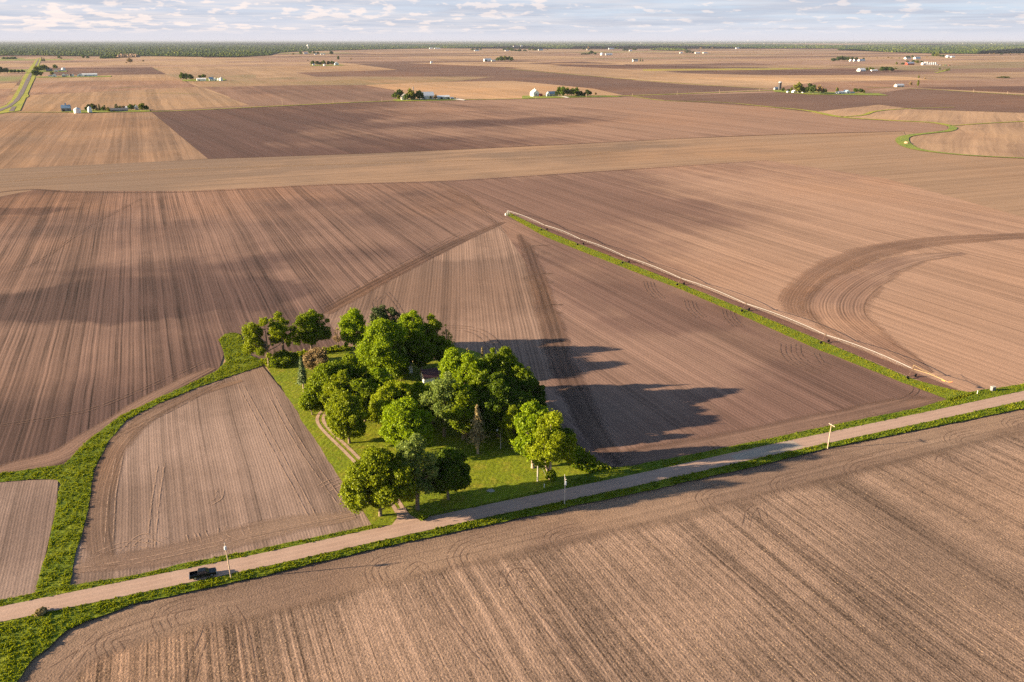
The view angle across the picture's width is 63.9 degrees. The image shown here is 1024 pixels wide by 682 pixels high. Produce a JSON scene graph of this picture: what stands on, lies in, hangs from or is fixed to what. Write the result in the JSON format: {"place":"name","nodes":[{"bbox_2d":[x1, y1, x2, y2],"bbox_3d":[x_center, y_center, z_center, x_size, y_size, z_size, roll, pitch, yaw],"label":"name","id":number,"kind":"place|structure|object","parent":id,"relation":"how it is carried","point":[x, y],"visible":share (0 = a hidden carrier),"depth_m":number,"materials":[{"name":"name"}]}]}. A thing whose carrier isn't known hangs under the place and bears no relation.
{"place":"outdoors","nodes":[
{"label":"outdoors","id":0,"kind":"place"},
{"bbox_2d":[0,59,38,110],"bbox_3d":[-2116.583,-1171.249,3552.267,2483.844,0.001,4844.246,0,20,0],"label":"road","id":1,"kind":"structure","parent":0,"point":[20,94],"depth_m":2051.55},
{"bbox_2d":[0,479,57,598],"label":"field","id":2,"kind":"structure","parent":0,"point":[27,509],"depth_m":213.95,"materials":[{"name":"soil"}]},
{"bbox_2d":[0,112,207,168],"bbox_3d":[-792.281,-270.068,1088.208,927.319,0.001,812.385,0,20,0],"label":"field","id":3,"kind":"structure","parent":0,"point":[28,140],"depth_m":1050.75,"materials":[{"name":"soil"}]},
{"bbox_2d":[50,67,164,74],"bbox_3d":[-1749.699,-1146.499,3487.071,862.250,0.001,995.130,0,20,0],"label":"field","id":4,"kind":"structure","parent":0,"point":[123,71],"depth_m":3410.86,"materials":[{"name":"soil"}]},
{"bbox_2d":[35,74,181,80],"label":"field","id":5,"kind":"structure","parent":0,"point":[153,77],"depth_m":2778.69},
{"bbox_2d":[29,81,196,94],"bbox_3d":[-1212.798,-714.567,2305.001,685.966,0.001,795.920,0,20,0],"label":"field","id":6,"kind":"structure","parent":0,"point":[48,87],"depth_m":2292.84,"materials":[{"name":"brown soil"}]},
{"bbox_2d":[0,87,247,112],"bbox_3d":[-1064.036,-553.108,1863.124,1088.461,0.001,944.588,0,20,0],"label":"field","id":7,"kind":"structure","parent":0,"point":[169,99],"depth_m":1755.63,"materials":[{"name":"soil"}]},
{"bbox_2d":[153,66,255,73],"bbox_3d":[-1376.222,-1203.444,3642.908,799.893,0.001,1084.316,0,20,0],"label":"field","id":8,"kind":"structure","parent":0,"point":[212,70],"depth_m":3648.04,"materials":[{"name":"soil"}]},
{"bbox_2d":[169,74,255,86],"bbox_3d":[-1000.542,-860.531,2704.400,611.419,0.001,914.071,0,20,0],"label":"field","id":9,"kind":"structure","parent":0,"point":[240,80],"depth_m":2638.34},
{"bbox_2d":[70,366,370,584],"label":"field","id":10,"kind":"structure","parent":0,"point":[202,449],"depth_m":239.92,"materials":[{"name":"soil"}]},
{"bbox_2d":[83,380,241,557],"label":"headland","id":11,"kind":"structure","parent":10,"relation":"attached to","point":[94,533],"depth_m":240.32,"materials":[{"name":"soil"}]},
{"bbox_2d":[73,513,355,571],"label":"headland","id":12,"kind":"structure","parent":10,"relation":"attached to","point":[281,524],"depth_m":208.28,"materials":[{"name":"soil"}]},
{"bbox_2d":[76,385,360,572],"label":"wheel marks","id":13,"kind":"object","parent":12,"relation":"on","point":[146,542],"visible":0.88,"depth_m":224.31,"materials":[{"name":"soil"}]},
{"bbox_2d":[0,181,505,465],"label":"field","id":14,"kind":"structure","parent":0,"point":[143,292],"depth_m":452.21,"materials":[{"name":"soil"}]},
{"bbox_2d":[0,368,215,472],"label":"headland","id":15,"kind":"structure","parent":14,"relation":"attached to","point":[67,451],"depth_m":262.61,"materials":[{"name":"soil"}]},
{"bbox_2d":[325,222,504,313],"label":"headland","id":16,"kind":"structure","parent":14,"relation":"attached to","point":[358,293],"depth_m":455.78,"materials":[{"name":"soil"}]},
{"bbox_2d":[204,85,400,105],"bbox_3d":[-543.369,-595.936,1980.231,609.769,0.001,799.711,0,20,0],"label":"field","id":17,"kind":"structure","parent":0,"point":[270,95],"depth_m":1951.03,"materials":[{"name":"soil"}]},
{"bbox_2d":[256,65,395,77],"bbox_3d":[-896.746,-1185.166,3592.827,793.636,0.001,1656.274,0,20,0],"label":"field","id":18,"kind":"structure","parent":0,"point":[276,71],"depth_m":3647.43,"materials":[{"name":"soil"}]},
{"bbox_2d":[315,411,396,512],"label":"driveway","id":19,"kind":"structure","parent":0,"point":[351,458],"depth_m":260.45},
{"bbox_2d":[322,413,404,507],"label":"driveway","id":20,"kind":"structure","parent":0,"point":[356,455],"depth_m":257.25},
{"bbox_2d":[256,76,486,85],"bbox_3d":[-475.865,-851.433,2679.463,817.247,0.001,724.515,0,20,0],"label":"field","id":21,"kind":"structure","parent":0,"point":[349,80],"depth_m":2638.08,"materials":[{"name":"soil"}]},
{"bbox_2d":[392,508,416,524],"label":"driveway","id":22,"kind":"structure","parent":0,"point":[403,515],"depth_m":219.82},
{"bbox_2d":[264,346,598,525],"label":"lawn","id":23,"kind":"structure","parent":0,"point":[517,482],"depth_m":249.36,"materials":[{"name":"plant"}]},
{"bbox_2d":[240,317,293,366],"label":"tree","id":24,"kind":"object","parent":23,"relation":"on","point":[252,334],"visible":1,"depth_m":315.66,"materials":[{"name":"green plant"}]},
{"bbox_2d":[266,310,294,349],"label":"tree","id":25,"kind":"object","parent":23,"relation":"on","point":[277,317],"visible":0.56,"depth_m":321.38,"materials":[{"name":"green plant"}]},
{"bbox_2d":[267,349,298,367],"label":"bush","id":26,"kind":"object","parent":23,"relation":"on","point":[282,358],"visible":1,"depth_m":320.47,"materials":[{"name":"green plant"}]},
{"bbox_2d":[295,356,307,390],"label":"tree","id":27,"kind":"object","parent":23,"relation":"on","point":[302,376],"visible":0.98,"depth_m":294.11,"materials":[{"name":"green plant"}]},
{"bbox_2d":[296,391,324,414],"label":"tree","id":28,"kind":"object","parent":23,"relation":"on","point":[305,403],"visible":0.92,"depth_m":275.80,"materials":[{"name":"green plant"}]},
{"bbox_2d":[289,309,334,348],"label":"tree","id":29,"kind":"object","parent":23,"relation":"on","point":[309,324],"visible":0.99,"depth_m":327.33,"materials":[{"name":"green plant"}]},
{"bbox_2d":[302,347,330,369],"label":"bush","id":30,"kind":"object","parent":23,"relation":"on","point":[312,357],"visible":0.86,"depth_m":311.41,"materials":[{"name":"brown plant"}]},
{"bbox_2d":[301,362,336,406],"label":"tree","id":31,"kind":"object","parent":23,"relation":"on","point":[318,378],"visible":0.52,"depth_m":276.59,"materials":[{"name":"green plant"}]},
{"bbox_2d":[319,369,355,412],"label":"tree","id":32,"kind":"object","parent":23,"relation":"on","point":[341,382],"visible":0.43,"depth_m":271.65,"materials":[{"name":"green plant"}]},
{"bbox_2d":[324,352,366,379],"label":"tree","id":33,"kind":"object","parent":23,"relation":"on","point":[354,367],"visible":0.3,"depth_m":282.61,"materials":[{"name":"green plant"}]},
{"bbox_2d":[324,390,367,443],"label":"tree","id":34,"kind":"object","parent":23,"relation":"on","point":[344,418],"visible":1,"depth_m":253.44,"materials":[{"name":"green plant"}]},
{"bbox_2d":[336,306,365,357],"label":"tree","id":35,"kind":"object","parent":23,"relation":"on","point":[351,324],"visible":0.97,"depth_m":321.47,"materials":[{"name":"green plant"}]},
{"bbox_2d":[346,377,378,420],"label":"tree","id":36,"kind":"object","parent":23,"relation":"on","point":[365,388],"visible":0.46,"depth_m":268.44,"materials":[{"name":"green plant"}]},
{"bbox_2d":[337,444,419,516],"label":"tree","id":37,"kind":"object","parent":23,"relation":"on","point":[377,480],"visible":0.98,"depth_m":212.78,"materials":[{"name":"green plant"}]},
{"bbox_2d":[367,304,389,323],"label":"tree","id":38,"kind":"object","parent":23,"relation":"on","point":[380,312],"visible":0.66,"depth_m":331.80,"materials":[{"name":"green plant"}]},
{"bbox_2d":[367,367,396,399],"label":"tree","id":39,"kind":"object","parent":23,"relation":"on","point":[380,376],"visible":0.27,"depth_m":279.89,"materials":[{"name":"green plant"}]},
{"bbox_2d":[354,317,412,376],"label":"tree","id":40,"kind":"object","parent":23,"relation":"on","point":[382,346],"visible":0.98,"depth_m":300.37,"materials":[{"name":"green plant"}]},
{"bbox_2d":[368,379,424,425],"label":"tree","id":41,"kind":"object","parent":23,"relation":"on","point":[394,390],"visible":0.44,"depth_m":264.71,"materials":[{"name":"green plant"}]},
{"bbox_2d":[378,396,434,454],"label":"tree","id":42,"kind":"object","parent":23,"relation":"on","point":[408,415],"visible":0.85,"depth_m":244.71,"materials":[{"name":"green plant"}]},
{"bbox_2d":[395,309,427,361],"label":"tree","id":43,"kind":"object","parent":23,"relation":"on","point":[412,320],"visible":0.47,"depth_m":319.90,"materials":[{"name":"green plant"}]},
{"bbox_2d":[393,432,440,510],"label":"tree","id":44,"kind":"object","parent":23,"relation":"on","point":[412,448],"visible":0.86,"depth_m":217.11,"materials":[{"name":"green plant"}]},
{"bbox_2d":[404,329,437,370],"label":"tree","id":45,"kind":"object","parent":23,"relation":"on","point":[421,350],"visible":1,"depth_m":308.79,"materials":[{"name":"green plant"}]},
{"bbox_2d":[419,367,440,383],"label":"shed","id":46,"kind":"structure","parent":23,"relation":"on","point":[428,375],"depth_m":305.13,"materials":[{"name":"white"}]},
{"bbox_2d":[425,313,443,359],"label":"tree","id":47,"kind":"object","parent":23,"relation":"on","point":[433,325],"visible":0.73,"depth_m":321.32,"materials":[{"name":"green plant"}]},
{"bbox_2d":[260,345,611,472],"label":"rough grass","id":48,"kind":"structure","parent":23,"relation":"on","point":[589,460],"depth_m":248.43,"materials":[{"name":"green plant"}]},
{"bbox_2d":[418,371,459,436],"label":"tree","id":49,"kind":"object","parent":23,"relation":"on","point":[443,390],"visible":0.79,"depth_m":257.59,"materials":[{"name":"green plant"}]},
{"bbox_2d":[434,335,453,361],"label":"tree","id":50,"kind":"object","parent":23,"relation":"on","point":[441,343],"visible":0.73,"depth_m":312.54,"materials":[{"name":"green plant"}]},
{"bbox_2d":[420,446,474,499],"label":"tree","id":51,"kind":"object","parent":23,"relation":"on","point":[454,471],"visible":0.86,"depth_m":222.51,"materials":[{"name":"green plant"}]},
{"bbox_2d":[437,347,468,388],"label":"tree","id":52,"kind":"object","parent":23,"relation":"on","point":[447,363],"visible":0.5,"depth_m":283.83,"materials":[{"name":"green plant"}]},
{"bbox_2d":[443,382,482,438],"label":"tree","id":53,"kind":"object","parent":23,"relation":"on","point":[465,399],"visible":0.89,"depth_m":255.09,"materials":[{"name":"green plant"}]},
{"bbox_2d":[453,350,490,386],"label":"tree","id":54,"kind":"object","parent":23,"relation":"on","point":[471,365],"visible":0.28,"depth_m":274.45,"materials":[{"name":"green plant"}]},
{"bbox_2d":[466,404,489,453],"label":"tree","id":55,"kind":"object","parent":23,"relation":"on","point":[477,434],"visible":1,"depth_m":249.65,"materials":[{"name":"brown plant"}]},
{"bbox_2d":[465,370,495,409],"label":"tree","id":56,"kind":"object","parent":23,"relation":"on","point":[480,381],"visible":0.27,"depth_m":264.17,"materials":[{"name":"green plant"}]},
{"bbox_2d":[477,347,509,374],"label":"tree","id":57,"kind":"object","parent":23,"relation":"on","point":[490,360],"visible":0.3,"depth_m":275.54,"materials":[{"name":"green plant"}]},
{"bbox_2d":[477,378,519,436],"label":"tree","id":58,"kind":"object","parent":23,"relation":"on","point":[493,403],"visible":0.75,"depth_m":257.03,"materials":[{"name":"green plant"}]},
{"bbox_2d":[489,371,520,391],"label":"tree","id":59,"kind":"object","parent":23,"relation":"on","point":[499,375],"visible":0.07,"depth_m":269.38,"materials":[{"name":"green plant"}]},
{"bbox_2d":[496,346,517,377],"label":"tree","id":60,"kind":"object","parent":23,"relation":"on","point":[507,358],"visible":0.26,"depth_m":277.20,"materials":[{"name":"green plant"}]},
{"bbox_2d":[497,404,519,448],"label":"tree","id":61,"kind":"object","parent":23,"relation":"on","point":[508,430],"visible":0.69,"depth_m":252.22,"materials":[{"name":"green plant"}]},
{"bbox_2d":[507,362,537,391],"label":"tree","id":62,"kind":"object","parent":23,"relation":"on","point":[520,371],"visible":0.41,"depth_m":275.44,"materials":[{"name":"green plant"}]},
{"bbox_2d":[510,389,535,414],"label":"tree","id":63,"kind":"object","parent":23,"relation":"on","point":[524,397],"visible":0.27,"depth_m":258.80,"materials":[{"name":"green plant"}]},
{"bbox_2d":[509,399,550,468],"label":"tree","id":64,"kind":"object","parent":23,"relation":"on","point":[527,423],"visible":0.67,"depth_m":238.43,"materials":[{"name":"green plant"}]},
{"bbox_2d":[519,376,547,406],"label":"tree","id":65,"kind":"object","parent":23,"relation":"on","point":[538,393],"visible":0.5,"depth_m":273.13,"materials":[{"name":"green plant"}]},
{"bbox_2d":[523,408,577,471],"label":"tree","id":66,"kind":"object","parent":23,"relation":"on","point":[552,440],"visible":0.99,"depth_m":231.85,"materials":[{"name":"green plant"}]},
{"bbox_2d":[324,225,568,384],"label":"field","id":67,"kind":"structure","parent":0,"point":[478,283],"depth_m":405.01,"materials":[{"name":"soil"}]},
{"bbox_2d":[368,81,619,98],"bbox_3d":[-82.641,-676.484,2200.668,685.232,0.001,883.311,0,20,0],"label":"field","id":68,"kind":"structure","parent":0,"point":[488,89],"depth_m":2196.14,"materials":[{"name":"soil"}]},
{"bbox_2d":[0,132,1023,216],"bbox_3d":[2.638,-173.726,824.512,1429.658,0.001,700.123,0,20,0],"label":"field","id":69,"kind":"structure","parent":0,"point":[994,183],"depth_m":833.44,"materials":[{"name":"soil"}]},
{"bbox_2d":[7,150,622,181],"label":"headland","id":70,"kind":"structure","parent":69,"relation":"attached to","point":[316,164],"depth_m":846.20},
{"bbox_2d":[0,160,767,192],"bbox_3d":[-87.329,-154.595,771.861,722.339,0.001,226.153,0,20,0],"label":"headland","id":71,"kind":"structure","parent":69,"relation":"attached to","point":[332,184],"depth_m":718.47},
{"bbox_2d":[0,43,1023,681],"bbox_3d":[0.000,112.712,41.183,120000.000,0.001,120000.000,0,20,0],"label":"ground","id":72,"kind":"structure","parent":0,"point":[978,67],"depth_m":5316.59,"materials":[{"name":"soil"}]},
{"bbox_2d":[0,58,40,113],"bbox_3d":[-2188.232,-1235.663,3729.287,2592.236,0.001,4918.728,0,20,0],"label":"grass verge","id":73,"kind":"object","parent":72,"relation":"on","point":[20,102],"depth_m":2016.13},
{"bbox_2d":[0,333,262,595],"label":"grass waterway","id":74,"kind":"object","parent":72,"relation":"on","point":[59,581],"depth_m":237.98,"materials":[{"name":"plant"}]},
{"bbox_2d":[0,524,381,605],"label":"grass verge","id":75,"kind":"object","parent":72,"relation":"on","point":[296,543],"depth_m":198.64,"materials":[{"name":"plant"}]},
{"bbox_2d":[0,43,442,56],"bbox_3d":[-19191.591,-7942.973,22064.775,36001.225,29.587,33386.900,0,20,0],"label":"woods","id":76,"kind":"object","parent":72,"relation":"on","point":[169,49],"visible":0.99,"depth_m":12908.79,"materials":[{"name":"plant"}]},
{"bbox_2d":[144,90,769,111],"bbox_3d":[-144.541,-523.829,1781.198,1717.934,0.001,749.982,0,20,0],"label":"grass strip","id":77,"kind":"object","parent":72,"relation":"on","point":[464,99],"depth_m":1776.34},
{"bbox_2d":[0,41,1023,43],"bbox_3d":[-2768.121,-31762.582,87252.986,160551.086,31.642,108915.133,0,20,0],"label":"woods","id":78,"kind":"object","parent":72,"relation":"on","point":[507,42],"visible":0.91,"depth_m":57066.42,"materials":[{"name":"plant"}]},
{"bbox_2d":[0,400,1023,681],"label":"grass verge","id":79,"kind":"object","parent":72,"relation":"on","point":[20,631],"depth_m":195.67,"materials":[{"name":"plant"}]},
{"bbox_2d":[436,43,847,48],"bbox_3d":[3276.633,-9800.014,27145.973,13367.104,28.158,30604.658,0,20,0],"label":"woods","id":80,"kind":"object","parent":72,"relation":"on","point":[556,45],"visible":0.98,"depth_m":20028.44,"materials":[{"name":"plant"}]},
{"bbox_2d":[432,383,1023,515],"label":"grass verge","id":81,"kind":"object","parent":72,"relation":"on","point":[707,453],"depth_m":256.62,"materials":[{"name":"plant"}]},
{"bbox_2d":[506,213,974,401],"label":"grass strip","id":82,"kind":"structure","parent":72,"relation":"on","point":[679,285],"depth_m":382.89,"materials":[{"name":"green plant"}]},
{"bbox_2d":[633,96,949,124],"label":"grass strip","id":83,"kind":"object","parent":72,"relation":"on","point":[826,113],"depth_m":1405.57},
{"bbox_2d":[837,44,1023,53],"bbox_3d":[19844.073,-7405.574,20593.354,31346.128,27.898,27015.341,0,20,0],"label":"woods","id":84,"kind":"object","parent":72,"relation":"on","point":[964,48],"visible":0.99,"depth_m":12908.79,"materials":[{"name":"plant"}]},
{"bbox_2d":[895,125,1022,157],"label":"grass strip","id":85,"kind":"object","parent":72,"relation":"on","point":[900,140],"depth_m":1035.81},
{"bbox_2d":[0,391,1023,621],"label":"road","id":86,"kind":"structure","parent":0,"point":[83,596],"depth_m":217.97,"materials":[{"name":"gravel"}]},
{"bbox_2d":[189,567,216,579],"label":"pickup truck","id":87,"kind":"object","parent":86,"relation":"on","point":[201,572],"visible":1,"depth_m":194.65,"materials":[{"name":"black paint"}]},
{"bbox_2d":[0,0,1023,41],"label":"sky","id":88,"kind":"structure","parent":0,"point":[20,20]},
{"bbox_2d":[19,432,1023,681],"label":"field","id":89,"kind":"structure","parent":0,"point":[929,546],"depth_m":185.19,"materials":[{"name":"soil"}]},
{"bbox_2d":[30,408,1023,681],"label":"headland","id":90,"kind":"structure","parent":89,"relation":"on","point":[296,586],"depth_m":209.58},
{"bbox_2d":[48,414,1023,681],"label":"wheel marks","id":91,"kind":"object","parent":90,"relation":"on","point":[462,564],"visible":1,"depth_m":188.79,"materials":[{"name":"soil"}]},
{"bbox_2d":[300,63,757,94],"bbox_3d":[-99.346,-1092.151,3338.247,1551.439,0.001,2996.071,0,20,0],"label":"field","id":92,"kind":"structure","parent":0,"point":[624,87],"depth_m":2933.08,"materials":[{"name":"soil"}]},
{"bbox_2d":[153,97,947,158],"bbox_3d":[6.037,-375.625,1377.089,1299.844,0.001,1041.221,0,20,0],"label":"field","id":93,"kind":"structure","parent":0,"point":[366,127],"depth_m":1251.46,"materials":[{"name":"soil"}]},
{"bbox_2d":[522,95,620,98],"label":"lawn","id":94,"kind":"structure","parent":0,"point":[526,97],"depth_m":1869.89,"materials":[{"name":"green plant"}]},
{"bbox_2d":[513,66,737,77],"bbox_3d":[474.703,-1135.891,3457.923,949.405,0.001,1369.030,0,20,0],"label":"field","id":95,"kind":"structure","parent":0,"point":[611,73],"depth_m":3302.31,"materials":[{"name":"soil"}]},
{"bbox_2d":[539,62,767,68],"bbox_3d":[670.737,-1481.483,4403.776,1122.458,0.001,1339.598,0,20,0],"label":"field","id":96,"kind":"structure","parent":0,"point":[591,64],"depth_m":4072.16,"materials":[{"name":"soil"}]},
{"bbox_2d":[500,218,942,466],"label":"field","id":97,"kind":"structure","parent":0,"point":[667,367],"depth_m":321.69,"materials":[{"name":"soil"}]},
{"bbox_2d":[517,234,619,464],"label":"headland","id":98,"kind":"structure","parent":97,"relation":"on","point":[585,415],"depth_m":321.45,"materials":[{"name":"soil"}]},
{"bbox_2d":[1,197,918,448],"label":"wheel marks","id":99,"kind":"object","parent":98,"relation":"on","point":[569,395],"visible":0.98,"depth_m":341.32,"materials":[{"name":"soil"}]},
{"bbox_2d":[611,398,945,467],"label":"headland","id":100,"kind":"structure","parent":97,"relation":"on","point":[649,453],"depth_m":267.99,"materials":[{"name":"soil"}]},
{"bbox_2d":[643,68,821,70],"bbox_3d":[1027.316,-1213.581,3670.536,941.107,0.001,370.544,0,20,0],"label":"field","id":101,"kind":"structure","parent":0,"point":[727,69],"depth_m":3646.82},
{"bbox_2d":[444,160,1023,391],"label":"field","id":102,"kind":"structure","parent":0,"point":[763,234],"depth_m":538.07,"materials":[{"name":"soil"}]},
{"bbox_2d":[506,215,955,389],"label":"headland","id":103,"kind":"structure","parent":102,"relation":"on","point":[868,356],"depth_m":375.66,"materials":[{"name":"soil"}]},
{"bbox_2d":[505,211,952,381],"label":"pivot irrigator","id":104,"kind":"object","parent":103,"relation":"on","point":[908,376],"visible":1,"depth_m":386.07,"materials":[{"name":"white"}]},
{"bbox_2d":[803,252,966,372],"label":"headland","id":105,"kind":"structure","parent":102,"relation":"on","point":[835,304],"depth_m":395.54,"materials":[{"name":"soil"}]},
{"bbox_2d":[782,233,1023,318],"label":"headland","id":106,"kind":"structure","parent":102,"relation":"on","point":[795,297],"depth_m":474.40,"materials":[{"name":"soil"}]},
{"bbox_2d":[731,441,801,459],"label":"puddle","id":107,"kind":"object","parent":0,"point":[775,448],"depth_m":255.19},
{"bbox_2d":[616,75,931,87],"bbox_3d":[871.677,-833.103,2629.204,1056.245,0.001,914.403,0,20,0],"label":"field","id":108,"kind":"structure","parent":0,"point":[763,81],"depth_m":2705.44,"materials":[{"name":"soil"}]},
{"bbox_2d":[669,69,923,74],"bbox_3d":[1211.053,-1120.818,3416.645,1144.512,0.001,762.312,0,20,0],"label":"field","id":109,"kind":"structure","parent":0,"point":[805,72],"depth_m":3302.09,"materials":[{"name":"soil"}]},
{"bbox_2d":[632,88,1023,112],"bbox_3d":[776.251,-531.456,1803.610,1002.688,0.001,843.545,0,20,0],"label":"field","id":110,"kind":"structure","parent":0,"point":[925,99],"depth_m":1754.34,"materials":[{"name":"soil"}]},
{"bbox_2d":[773,90,883,94],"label":"lawn","id":111,"kind":"structure","parent":0,"point":[824,93],"depth_m":1976.25,"materials":[{"name":"green plant"}]},
{"bbox_2d":[770,80,1023,91],"bbox_3d":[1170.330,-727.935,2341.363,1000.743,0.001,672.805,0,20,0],"label":"field","id":112,"kind":"structure","parent":0,"point":[846,85],"depth_m":2396.14,"materials":[{"name":"brown soil"}]},
{"bbox_2d":[811,105,1023,157],"bbox_3d":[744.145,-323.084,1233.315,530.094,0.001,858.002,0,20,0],"label":"field","id":113,"kind":"structure","parent":0,"point":[1003,139],"depth_m":1181.03,"materials":[{"name":"soil"}]},
{"bbox_2d":[911,86,1023,92],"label":"field","id":114,"kind":"structure","parent":0,"point":[1015,89],"depth_m":2195.33,"materials":[{"name":"soil"}]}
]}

